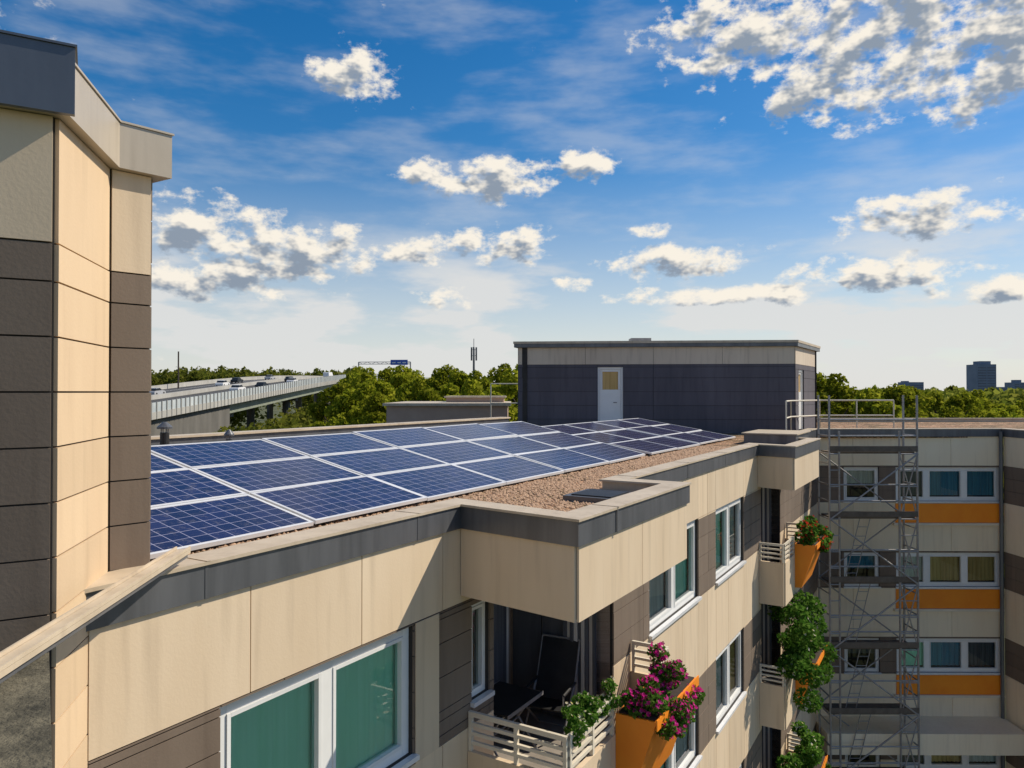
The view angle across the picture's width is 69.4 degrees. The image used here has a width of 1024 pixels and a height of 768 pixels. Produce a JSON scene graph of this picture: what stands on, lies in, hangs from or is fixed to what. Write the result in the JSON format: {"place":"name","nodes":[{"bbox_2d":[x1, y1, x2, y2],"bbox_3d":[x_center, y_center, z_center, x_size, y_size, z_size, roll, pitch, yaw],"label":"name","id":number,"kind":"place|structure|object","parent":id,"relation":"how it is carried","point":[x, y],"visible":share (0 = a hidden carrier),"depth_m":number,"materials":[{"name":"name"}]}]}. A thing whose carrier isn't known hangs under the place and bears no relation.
{"place":"outdoors","nodes":[
{"label":"outdoors","id":0,"kind":"place"},
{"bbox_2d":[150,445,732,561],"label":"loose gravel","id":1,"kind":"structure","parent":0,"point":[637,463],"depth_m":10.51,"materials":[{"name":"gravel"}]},
{"bbox_2d":[383,396,510,422],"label":"roof block","id":2,"kind":"structure","parent":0,"point":[459,407],"depth_m":32.99,"materials":[{"name":"concrete"}]},
{"bbox_2d":[0,0,1023,390],"label":"sky","id":3,"kind":"structure","parent":0,"point":[424,183],"materials":[{"name":"blue"}]},
{"bbox_2d":[230,400,1005,767],"bbox_3d":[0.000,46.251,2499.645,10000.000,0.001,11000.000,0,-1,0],"label":"ground","id":4,"kind":"structure","parent":0,"point":[276,410],"depth_m":631.22,"materials":[{"name":"green plant"}]},
{"bbox_2d":[0,29,173,767],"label":"clad stair tower","id":5,"kind":"structure","parent":4,"relation":"on","point":[83,166],"depth_m":4.19,"materials":[{"name":"metal"}]},
{"bbox_2d":[0,546,190,767],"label":"adjoining roof ledge","id":6,"kind":"object","parent":4,"relation":"on","point":[25,723],"visible":1,"depth_m":2.99,"materials":[{"name":"concrete"}]},
{"bbox_2d":[177,351,178,387],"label":"utility pole","id":7,"kind":"object","parent":4,"relation":"on","point":[178,372],"visible":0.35,"depth_m":163.90,"materials":[{"name":"grey metal"}]},
{"bbox_2d":[230,407,266,430],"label":"embankment tree line","id":8,"kind":"object","parent":4,"relation":"on","point":[236,419],"visible":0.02,"depth_m":212.27,"materials":[{"name":"green plant"}]},
{"bbox_2d":[151,365,356,411],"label":"distant tree line","id":9,"kind":"object","parent":4,"relation":"on","point":[185,375],"visible":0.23,"depth_m":312.44,"materials":[{"name":"green plant"}]},
{"bbox_2d":[217,403,331,431],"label":"embankment tree line","id":10,"kind":"object","parent":4,"relation":"on","point":[301,418],"visible":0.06,"depth_m":144.05,"materials":[{"name":"green plant"}]},
{"bbox_2d":[149,374,428,435],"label":"highway bridge","id":11,"kind":"structure","parent":4,"relation":"on","point":[202,406],"depth_m":136.94,"materials":[{"name":"concrete"}]},
{"bbox_2d":[149,388,165,394],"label":"car","id":12,"kind":"object","parent":11,"relation":"on","point":[153,391],"visible":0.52,"depth_m":137.78,"materials":[{"name":"silver paint"}]},
{"bbox_2d":[215,380,229,385],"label":"car","id":13,"kind":"object","parent":11,"relation":"on","point":[221,382],"visible":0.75,"depth_m":170.19,"materials":[{"name":"white paint"}]},
{"bbox_2d":[230,377,242,382],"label":"car","id":14,"kind":"object","parent":11,"relation":"on","point":[236,379],"visible":0.97,"depth_m":188.14,"materials":[{"name":"paint"}]},
{"bbox_2d":[229,385,245,390],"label":"car","id":15,"kind":"object","parent":11,"relation":"on","point":[235,387],"visible":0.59,"depth_m":149.41,"materials":[{"name":"white paint"}]},
{"bbox_2d":[255,382,268,386],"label":"car","id":16,"kind":"object","parent":11,"relation":"on","point":[259,384],"visible":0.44,"depth_m":161.39,"materials":[{"name":"paint"}]},
{"bbox_2d":[264,375,274,379],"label":"car","id":17,"kind":"object","parent":11,"relation":"on","point":[268,377],"visible":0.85,"depth_m":215.33,"materials":[{"name":"silver paint"}]},
{"bbox_2d":[287,378,297,381],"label":"car","id":18,"kind":"object","parent":11,"relation":"on","point":[291,379],"visible":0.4,"depth_m":185.28,"materials":[{"name":"white paint"}]},
{"bbox_2d":[323,372,332,376],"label":"van","id":19,"kind":"object","parent":11,"relation":"on","point":[326,374],"visible":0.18,"depth_m":226.41,"materials":[{"name":"white paint"}]},
{"bbox_2d":[87,529,493,767],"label":"courtyard facade","id":20,"kind":"structure","parent":4,"relation":"on","point":[164,686],"depth_m":5.85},
{"bbox_2d":[219,601,494,767],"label":"window group","id":21,"kind":"object","parent":20,"relation":"attached to","point":[349,710],"visible":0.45,"depth_m":6.58,"materials":[{"name":"metal"}]},
{"bbox_2d":[307,381,347,422],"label":"deciduous tree","id":22,"kind":"object","parent":4,"relation":"on","point":[328,395],"visible":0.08,"depth_m":89.48,"materials":[{"name":"green plant"}]},
{"bbox_2d":[309,387,373,426],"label":"deciduous tree","id":23,"kind":"object","parent":4,"relation":"on","point":[346,401],"visible":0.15,"depth_m":76.98,"materials":[{"name":"green plant"}]},
{"bbox_2d":[328,366,363,412],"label":"deciduous tree","id":24,"kind":"object","parent":4,"relation":"on","point":[348,376],"visible":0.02,"depth_m":145.50,"materials":[{"name":"green plant"}]},
{"bbox_2d":[344,367,359,389],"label":"deciduous tree","id":25,"kind":"object","parent":4,"relation":"on","point":[357,370],"visible":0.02,"depth_m":114.18,"materials":[{"name":"green plant"}]},
{"bbox_2d":[329,380,388,425],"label":"deciduous tree","id":26,"kind":"object","parent":4,"relation":"on","point":[362,392],"visible":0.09,"depth_m":73.51,"materials":[{"name":"green plant"}]},
{"bbox_2d":[331,376,394,419],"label":"deciduous tree","id":27,"kind":"object","parent":4,"relation":"on","point":[384,388],"visible":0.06,"depth_m":85.69,"materials":[{"name":"green plant"}]},
{"bbox_2d":[349,367,394,397],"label":"deciduous tree","id":28,"kind":"object","parent":4,"relation":"on","point":[364,375],"visible":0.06,"depth_m":97.34,"materials":[{"name":"green plant"}]},
{"bbox_2d":[358,390,392,423],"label":"deciduous tree","id":29,"kind":"object","parent":4,"relation":"on","point":[375,407],"visible":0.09,"depth_m":67.49,"materials":[{"name":"green plant"}]},
{"bbox_2d":[358,360,410,367],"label":"highway sign gantry","id":30,"kind":"object","parent":4,"relation":"on","point":[399,362],"visible":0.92,"depth_m":284.45,"materials":[{"name":"metal"}]},
{"bbox_2d":[377,366,392,381],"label":"deciduous tree","id":31,"kind":"object","parent":4,"relation":"on","point":[384,375],"visible":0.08,"depth_m":148.53,"materials":[{"name":"green plant"}]},
{"bbox_2d":[389,377,419,400],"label":"deciduous tree","id":32,"kind":"object","parent":4,"relation":"on","point":[402,388],"visible":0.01,"depth_m":83.27,"materials":[{"name":"green plant"}]},
{"bbox_2d":[387,365,424,398],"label":"deciduous tree","id":33,"kind":"object","parent":4,"relation":"on","point":[400,376],"visible":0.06,"depth_m":92.99,"materials":[{"name":"green plant"}]},
{"bbox_2d":[393,378,438,401],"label":"deciduous tree","id":34,"kind":"object","parent":4,"relation":"on","point":[420,384],"visible":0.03,"depth_m":79.84,"materials":[{"name":"green plant"}]},
{"bbox_2d":[402,386,442,401],"bbox_3d":[-7.243,9.976,61.825,8.180,19.801,9.409,0,-1,-18],"label":"deciduous tree","id":35,"kind":"object","parent":4,"relation":"on","point":[428,394],"visible":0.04,"depth_m":61.59,"materials":[{"name":"green plant"}]},
{"bbox_2d":[424,368,440,394],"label":"deciduous tree","id":36,"kind":"object","parent":4,"relation":"on","point":[429,380],"visible":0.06,"depth_m":129.32,"materials":[{"name":"green plant"}]},
{"bbox_2d":[430,364,460,399],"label":"deciduous tree","id":37,"kind":"object","parent":4,"relation":"on","point":[443,375],"visible":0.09,"depth_m":102.56,"materials":[{"name":"green plant"}]},
{"bbox_2d":[439,368,469,398],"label":"deciduous tree","id":38,"kind":"object","parent":4,"relation":"on","point":[457,380],"visible":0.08,"depth_m":94.20,"materials":[{"name":"green plant"}]},
{"bbox_2d":[442,379,483,400],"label":"deciduous tree","id":39,"kind":"object","parent":4,"relation":"on","point":[476,386],"visible":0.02,"depth_m":65.71,"materials":[{"name":"green plant"}]},
{"bbox_2d":[471,347,476,370],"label":"telecom mast","id":40,"kind":"object","parent":4,"relation":"on","point":[474,349],"visible":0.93,"depth_m":121.93,"materials":[{"name":"grey metal"}]},
{"bbox_2d":[461,370,492,395],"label":"deciduous tree","id":41,"kind":"object","parent":4,"relation":"on","point":[484,379],"visible":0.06,"depth_m":81.50,"materials":[{"name":"green plant"}]},
{"bbox_2d":[482,368,517,421],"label":"deciduous tree","id":42,"kind":"object","parent":4,"relation":"on","point":[503,389],"visible":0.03,"depth_m":71.51,"materials":[{"name":"green plant"}]},
{"bbox_2d":[487,363,516,402],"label":"deciduous tree","id":43,"kind":"object","parent":4,"relation":"on","point":[497,373],"visible":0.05,"depth_m":103.05,"materials":[{"name":"green plant"}]},
{"bbox_2d":[507,366,517,409],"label":"deciduous tree","id":44,"kind":"object","parent":4,"relation":"on","point":[513,398],"depth_m":88.71,"materials":[{"name":"green plant"}]},
{"bbox_2d":[508,364,517,400],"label":"deciduous tree","id":45,"kind":"object","parent":4,"relation":"on","point":[516,391],"visible":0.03,"depth_m":100.42,"materials":[{"name":"green plant"}]},
{"bbox_2d":[255,385,999,412],"bbox_3d":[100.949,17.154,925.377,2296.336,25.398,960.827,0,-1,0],"label":"distant tree line","id":46,"kind":"object","parent":4,"relation":"on","point":[952,389],"depth_m":535.64,"materials":[{"name":"green plant"}]},
{"bbox_2d":[596,437,817,767],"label":"wall","id":47,"kind":"structure","parent":4,"relation":"on","point":[698,637],"depth_m":14.42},
{"bbox_2d":[468,605,698,767],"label":"balcony stack","id":48,"kind":"object","parent":47,"relation":"attached to","point":[628,741],"visible":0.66,"depth_m":8.33,"materials":[{"name":"metal"}]},
{"bbox_2d":[493,680,542,756],"bbox_3d":[-0.107,4.241,9.140,0.660,0.733,0.860,0,-1,31],"label":"folding table","id":49,"kind":"object","parent":48,"relation":"on","point":[510,701],"visible":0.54,"depth_m":9.15,"materials":[{"name":"black metal"}]},
{"bbox_2d":[493,604,595,718],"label":"balcony wall","id":50,"kind":"structure","parent":48,"relation":"attached to","point":[529,629],"depth_m":10.33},
{"bbox_2d":[522,634,580,745],"bbox_3d":[0.523,4.029,9.779,0.580,1.174,0.726,0,-1,25],"label":"folding chair","id":51,"kind":"object","parent":48,"relation":"on","point":[555,677],"visible":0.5,"depth_m":9.94,"materials":[{"name":"black fabric"},{"name":"black metal"}]},
{"bbox_2d":[561,676,621,747],"bbox_3d":[0.837,3.527,8.044,0.423,0.404,1.177,0,-1,27],"label":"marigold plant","id":52,"kind":"object","parent":48,"relation":"on","point":[582,710],"visible":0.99,"depth_m":7.88,"materials":[{"name":"green plant"}]},
{"bbox_2d":[620,641,705,740],"bbox_3d":[1.838,3.730,8.894,0.789,0.820,1.589,0,-1,26],"label":"petunia plant","id":53,"kind":"object","parent":48,"relation":"on","point":[651,698],"visible":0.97,"depth_m":8.58,"materials":[{"name":"purple plant"}]},
{"bbox_2d":[461,449,818,622],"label":"roof overhang boxes","id":54,"kind":"object","parent":47,"relation":"attached to","point":[568,583],"visible":0.73,"depth_m":7.66,"materials":[{"name":"beige concrete"}]},
{"bbox_2d":[649,497,746,767],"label":"windows","id":55,"kind":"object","parent":47,"relation":"attached to","point":[668,588],"depth_m":13.53,"materials":[{"name":"metal"}]},
{"bbox_2d":[759,489,827,767],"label":"balcony stack","id":56,"kind":"object","parent":47,"relation":"attached to","point":[784,581],"visible":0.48,"depth_m":17.05,"materials":[{"name":"concrete"}]},
{"bbox_2d":[761,488,771,767],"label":"balcony door","id":57,"kind":"structure","parent":56,"relation":"attached to","point":[766,621],"depth_m":19.23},
{"bbox_2d":[767,589,838,713],"bbox_3d":[6.969,6.150,17.878,1.470,2.471,3.250,0,-1,31],"label":"balcony shrub","id":58,"kind":"object","parent":56,"relation":"on","point":[801,639],"visible":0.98,"depth_m":17.06,"materials":[{"name":"green plant"}]},
{"bbox_2d":[775,720,831,767],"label":"balcony shrub","id":59,"kind":"object","parent":56,"relation":"on","point":[809,751],"visible":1,"depth_m":17.70,"materials":[{"name":"green plant"}]},
{"bbox_2d":[793,515,834,552],"bbox_3d":[7.430,3.727,18.351,0.902,0.871,1.980,0,-1,33],"label":"geranium plant","id":60,"kind":"object","parent":56,"relation":"on","point":[813,530],"visible":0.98,"depth_m":18.07,"materials":[{"name":"green plant"}]},
{"bbox_2d":[817,372,826,414],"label":"deciduous tree","id":61,"kind":"object","parent":4,"relation":"on","point":[821,378],"visible":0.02,"depth_m":69.47,"materials":[{"name":"green plant"}]},
{"bbox_2d":[817,373,865,417],"bbox_3d":[27.878,9.450,63.331,9.766,20.885,9.817,0,-1,-21],"label":"deciduous tree","id":62,"kind":"object","parent":4,"relation":"on","point":[843,392],"visible":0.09,"depth_m":63.41,"materials":[{"name":"green plant"}]},
{"bbox_2d":[848,388,901,417],"bbox_3d":[24.675,9.972,51.484,8.404,19.585,9.602,0,-1,-36],"label":"deciduous tree","id":63,"kind":"object","parent":4,"relation":"on","point":[874,407],"visible":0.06,"depth_m":51.32,"materials":[{"name":"green plant"}]},
{"bbox_2d":[868,386,885,394],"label":"deciduous tree","id":64,"kind":"object","parent":4,"relation":"on","point":[876,390],"depth_m":93.45,"materials":[{"name":"green plant"}]},
{"bbox_2d":[880,384,925,417],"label":"deciduous tree","id":65,"kind":"object","parent":4,"relation":"on","point":[906,388],"visible":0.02,"depth_m":69.80,"materials":[{"name":"green plant"}]},
{"bbox_2d":[898,381,911,386],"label":"distant high rise","id":66,"kind":"structure","parent":4,"relation":"on","point":[906,383],"depth_m":922.87,"materials":[{"name":"concrete"}]},
{"bbox_2d":[881,383,938,417],"bbox_3d":[31.107,9.867,60.011,9.505,19.979,8.244,0,-1,23],"label":"deciduous tree","id":67,"kind":"object","parent":4,"relation":"on","point":[894,393],"visible":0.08,"depth_m":59.04,"materials":[{"name":"green plant"}]},
{"bbox_2d":[898,382,923,389],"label":"distant high rise","id":68,"kind":"structure","parent":4,"relation":"on","point":[919,385],"depth_m":1180.06,"materials":[{"name":"glass"}]},
{"bbox_2d":[816,432,1023,767],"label":"wing facade","id":69,"kind":"structure","parent":4,"relation":"on","point":[971,714],"depth_m":24.20,"materials":[{"name":"beige paint"}]},
{"bbox_2d":[151,417,510,445],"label":"wall","id":70,"kind":"structure","parent":69,"relation":"on","point":[214,437],"depth_m":15.50,"materials":[{"name":"beige concrete"}]},
{"bbox_2d":[82,418,1023,631],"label":"roof parapet","id":71,"kind":"structure","parent":69,"relation":"on","point":[656,490],"depth_m":7.20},
{"bbox_2d":[150,422,1023,560],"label":"gravel roof","id":72,"kind":"structure","parent":69,"relation":"attached to","point":[738,440],"depth_m":20.07,"materials":[{"name":"gravel"}]},
{"bbox_2d":[156,422,172,444],"bbox_3d":[-5.578,1.054,11.874,0.238,0.890,0.238,0,-1,0],"label":"roof vent","id":73,"kind":"object","parent":72,"relation":"on","point":[164,436],"visible":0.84,"depth_m":11.82,"materials":[{"name":"black metal"}]},
{"bbox_2d":[224,429,233,440],"bbox_3d":[-4.901,1.149,12.807,0.170,0.720,0.170,0,-1,0],"label":"roof vent","id":74,"kind":"object","parent":72,"relation":"on","point":[228,432],"visible":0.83,"depth_m":12.77,"materials":[{"name":"grey metal"}]},
{"bbox_2d":[149,418,735,558],"bbox_3d":[0.520,1.162,14.540,3.020,0.711,18.489,0,-1,31],"label":"solar panel array","id":75,"kind":"object","parent":72,"relation":"on","point":[206,494],"visible":0.96,"depth_m":9.74,"materials":[{"name":"glass"},{"name":"silicon solar cells"},{"name":"aluminium"}]},
{"bbox_2d":[490,383,517,416],"bbox_3d":[-0.300,0.804,31.493,1.248,1.674,0.048,0,-1,0],"label":"roof guardrail","id":76,"kind":"object","parent":72,"relation":"on","point":[499,403],"visible":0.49,"depth_m":31.48,"materials":[{"name":"grey metal"}]},
{"bbox_2d":[563,489,630,502],"bbox_3d":[1.131,1.430,9.447,0.700,0.085,0.750,0,-1,31],"label":"skylight","id":77,"kind":"object","parent":72,"relation":"on","point":[593,495],"visible":0.82,"depth_m":9.27,"materials":[{"name":"glass"}]},
{"bbox_2d":[518,346,816,433],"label":"rooftop structure","id":78,"kind":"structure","parent":72,"relation":"on","point":[731,390],"depth_m":24.55,"materials":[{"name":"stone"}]},
{"bbox_2d":[598,367,802,428],"bbox_3d":[6.435,0.531,25.082,7.127,2.180,0.817,0,-1,0],"label":"door group","id":79,"kind":"object","parent":72,"relation":"on","point":[610,393],"visible":0.67,"depth_m":24.79,"materials":[{"name":"white plastic"}]},
{"bbox_2d":[741,429,810,444],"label":"roof parapet","id":80,"kind":"structure","parent":72,"relation":"on","point":[783,437],"depth_m":19.27,"materials":[{"name":"grey metal"}]},
{"bbox_2d":[785,400,791,429],"bbox_3d":[8.600,1.027,22.990,0.048,1.044,1.387,0,-1,27],"label":"roof guardrail","id":81,"kind":"object","parent":72,"relation":"on","point":[790,416],"visible":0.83,"depth_m":22.85,"materials":[{"name":"silver metal"}]},
{"bbox_2d":[792,400,894,427],"bbox_3d":[10.764,1.045,24.680,4.283,1.044,0.871,0,-1,-19],"label":"roof guardrail","id":82,"kind":"object","parent":72,"relation":"on","point":[857,415],"visible":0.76,"depth_m":24.97,"materials":[{"name":"silver metal"}]},
{"bbox_2d":[843,467,1000,767],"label":"windows","id":83,"kind":"structure","parent":69,"relation":"attached to","point":[950,656],"depth_m":24.36,"materials":[{"name":"metal"}]},
{"bbox_2d":[909,385,935,413],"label":"deciduous tree","id":84,"kind":"object","parent":4,"relation":"on","point":[927,400],"visible":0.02,"depth_m":76.72,"materials":[{"name":"green plant"}]},
{"bbox_2d":[848,385,1023,417],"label":"distant tree line","id":85,"kind":"object","parent":4,"relation":"on","point":[1008,396],"visible":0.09,"depth_m":156.51,"materials":[{"name":"green plant"}]},
{"bbox_2d":[924,390,965,417],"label":"deciduous tree","id":86,"kind":"object","parent":4,"relation":"on","point":[938,396],"visible":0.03,"depth_m":83.40,"materials":[{"name":"green plant"}]},
{"bbox_2d":[938,394,974,417],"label":"deciduous tree","id":87,"kind":"object","parent":4,"relation":"on","point":[954,403],"visible":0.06,"depth_m":89.40,"materials":[{"name":"green plant"}]},
{"bbox_2d":[958,390,986,417],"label":"deciduous tree","id":88,"kind":"object","parent":4,"relation":"on","point":[970,400],"visible":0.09,"depth_m":96.45,"materials":[{"name":"green plant"}]},
{"bbox_2d":[966,361,995,391],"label":"distant high rise","id":89,"kind":"structure","parent":4,"relation":"on","point":[981,375],"depth_m":900.26,"materials":[{"name":"glass"}]},
{"bbox_2d":[971,389,1007,412],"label":"deciduous tree","id":90,"kind":"object","parent":4,"relation":"on","point":[983,398],"visible":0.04,"depth_m":106.94,"materials":[{"name":"green plant"}]},
{"bbox_2d":[979,410,1011,507],"bbox_3d":[35.064,10.847,54.438,10.182,17.898,8.911,0,-1,22],"label":"deciduous tree","id":91,"kind":"object","parent":4,"relation":"on","point":[991,414],"visible":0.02,"depth_m":53.81,"materials":[{"name":"green plant"}]},
{"bbox_2d":[985,407,1023,512],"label":"deciduous tree","id":92,"kind":"object","parent":4,"relation":"on","point":[1000,411],"visible":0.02,"depth_m":63.40,"materials":[{"name":"green plant"}]},
{"bbox_2d":[1003,403,1023,477],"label":"deciduous tree","id":93,"kind":"object","parent":4,"relation":"on","point":[1010,408],"visible":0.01,"depth_m":73.70,"materials":[{"name":"green plant"}]},
{"bbox_2d":[1007,380,1023,389],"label":"distant high rise","id":94,"kind":"structure","parent":4,"relation":"on","point":[1014,384],"depth_m":1022.52,"materials":[{"name":"glass"}]},
{"bbox_2d":[1015,400,1023,413],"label":"deciduous tree","id":95,"kind":"object","parent":4,"relation":"on","point":[1020,404],"visible":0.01,"depth_m":89.82,"materials":[{"name":"green plant"}]},
{"bbox_2d":[513,338,820,351],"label":"roof slab","id":96,"kind":"structure","parent":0,"point":[639,342],"depth_m":24.52,"materials":[{"name":"grey concrete"}]},
{"label":"courtyard pavement","id":97,"kind":"structure","parent":0,"visible":0},
{"bbox_2d":[817,395,919,767],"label":"scaffold","id":98,"kind":"object","parent":97,"relation":"on","point":[839,709],"visible":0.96,"depth_m":22.67,"materials":[{"name":"metal"}]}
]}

